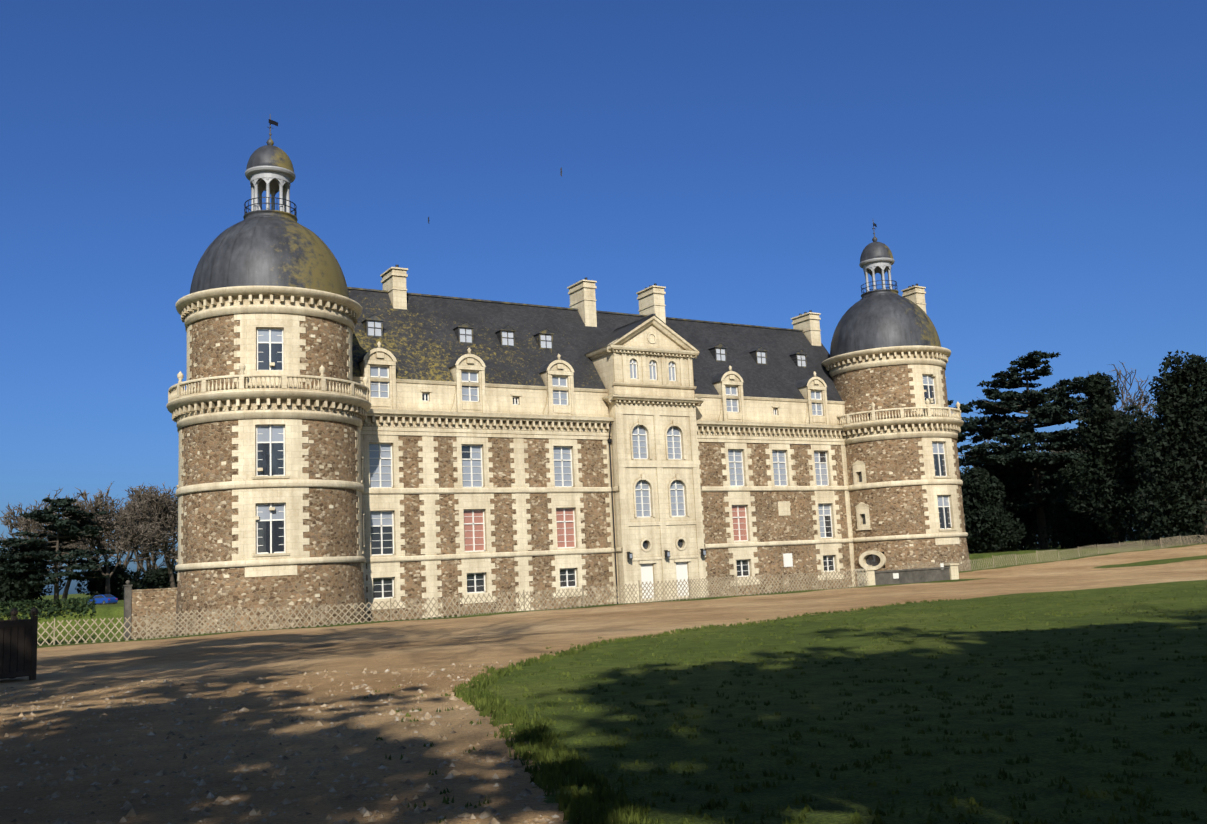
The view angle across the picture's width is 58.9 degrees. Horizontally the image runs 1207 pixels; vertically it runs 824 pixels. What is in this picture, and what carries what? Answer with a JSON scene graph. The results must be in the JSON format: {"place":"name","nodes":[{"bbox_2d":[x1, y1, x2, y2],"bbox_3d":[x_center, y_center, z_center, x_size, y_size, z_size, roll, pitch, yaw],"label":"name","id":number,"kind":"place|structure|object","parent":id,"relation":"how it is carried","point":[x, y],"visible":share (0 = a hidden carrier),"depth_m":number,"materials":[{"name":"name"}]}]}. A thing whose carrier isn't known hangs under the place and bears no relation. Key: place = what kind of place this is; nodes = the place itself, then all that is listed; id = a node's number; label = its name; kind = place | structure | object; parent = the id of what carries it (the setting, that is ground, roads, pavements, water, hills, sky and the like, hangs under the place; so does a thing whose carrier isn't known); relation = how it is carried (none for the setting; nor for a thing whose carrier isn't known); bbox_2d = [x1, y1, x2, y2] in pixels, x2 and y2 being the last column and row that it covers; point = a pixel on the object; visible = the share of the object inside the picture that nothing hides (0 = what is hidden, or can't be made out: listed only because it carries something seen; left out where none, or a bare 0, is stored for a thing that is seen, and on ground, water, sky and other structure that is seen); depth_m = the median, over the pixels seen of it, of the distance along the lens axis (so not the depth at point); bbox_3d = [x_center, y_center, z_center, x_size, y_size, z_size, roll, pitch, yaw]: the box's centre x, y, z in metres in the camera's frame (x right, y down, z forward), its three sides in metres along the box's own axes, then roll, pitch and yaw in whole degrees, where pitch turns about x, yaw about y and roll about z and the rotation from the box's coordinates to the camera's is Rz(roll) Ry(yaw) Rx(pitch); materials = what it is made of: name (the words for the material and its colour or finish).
{"place":"outdoors","nodes":[
{"label":"outdoors","id":0,"kind":"place"},
{"bbox_2d":[0,537,1206,823],"bbox_3d":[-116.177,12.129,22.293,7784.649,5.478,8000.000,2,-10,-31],"label":"ground","id":1,"kind":"structure","parent":0,"point":[1124,579],"depth_m":13.91,"materials":[{"name":"beige gravel"}]},
{"bbox_2d":[0,607,38,679],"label":"planter crate","id":2,"kind":"object","parent":1,"relation":"on","point":[18,647],"visible":1,"depth_m":23.22,"materials":[{"name":"brown wood"}]},
{"bbox_2d":[0,596,95,619],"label":"hedge foliage","id":3,"kind":"object","parent":1,"relation":"on","point":[76,606],"visible":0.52,"depth_m":132.98,"materials":[{"name":"green plant"}]},
{"bbox_2d":[88,594,117,604],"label":"blue car","id":4,"kind":"object","parent":1,"relation":"on","point":[105,599],"visible":0.9,"depth_m":150.93,"materials":[{"name":"blue metal"}]},
{"bbox_2d":[37,624,174,644],"bbox_3d":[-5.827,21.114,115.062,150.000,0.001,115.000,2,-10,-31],"label":"lattice fence","id":5,"kind":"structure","parent":1,"relation":"on","point":[81,632],"depth_m":105.07,"materials":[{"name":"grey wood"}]},
{"bbox_2d":[123,580,176,631],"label":"terrace wall","id":6,"kind":"structure","parent":1,"relation":"on","point":[139,603],"depth_m":108.82,"materials":[{"name":"stone"}]},
{"bbox_2d":[0,660,558,823],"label":"ground pebbles","id":7,"kind":"object","parent":1,"relation":"on","point":[364,811],"visible":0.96,"depth_m":10.44,"materials":[{"name":"beige gravel"}]},
{"bbox_2d":[166,115,970,634],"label":"chateau","id":8,"kind":"structure","parent":1,"relation":"on","point":[344,443],"depth_m":92.54,"materials":[{"name":"stone"}]},
{"bbox_2d":[0,350,1206,605],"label":"trees","id":9,"kind":"object","parent":1,"relation":"on","point":[1152,462],"visible":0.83,"depth_m":136.96,"materials":[{"name":"green plant"}]},
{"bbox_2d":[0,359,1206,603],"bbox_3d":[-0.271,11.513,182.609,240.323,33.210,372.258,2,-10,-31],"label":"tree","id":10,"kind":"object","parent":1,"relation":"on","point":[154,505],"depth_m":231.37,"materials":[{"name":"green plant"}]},
{"bbox_2d":[0,350,1138,586],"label":"conifer trees","id":11,"kind":"object","parent":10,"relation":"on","point":[1056,406],"visible":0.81,"depth_m":164.75,"materials":[{"name":"green plant"}]},
{"bbox_2d":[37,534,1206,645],"bbox_3d":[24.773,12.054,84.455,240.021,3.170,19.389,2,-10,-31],"label":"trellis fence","id":12,"kind":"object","parent":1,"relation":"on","point":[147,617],"visible":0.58,"depth_m":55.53,"materials":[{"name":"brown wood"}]},
{"bbox_2d":[364,586,1206,823],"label":"grass tufts","id":13,"kind":"object","parent":1,"relation":"on","point":[625,809],"visible":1,"depth_m":10.42,"materials":[{"name":"green plant"}]},
{"bbox_2d":[855,563,958,585],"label":"low wall","id":14,"kind":"structure","parent":1,"relation":"on","point":[949,571],"depth_m":71.69,"materials":[{"name":"stone"}]},
{"bbox_2d":[0,0,1206,595],"label":"sky","id":15,"kind":"structure","parent":0,"point":[1038,168],"materials":[{"name":"blue"}]}
]}

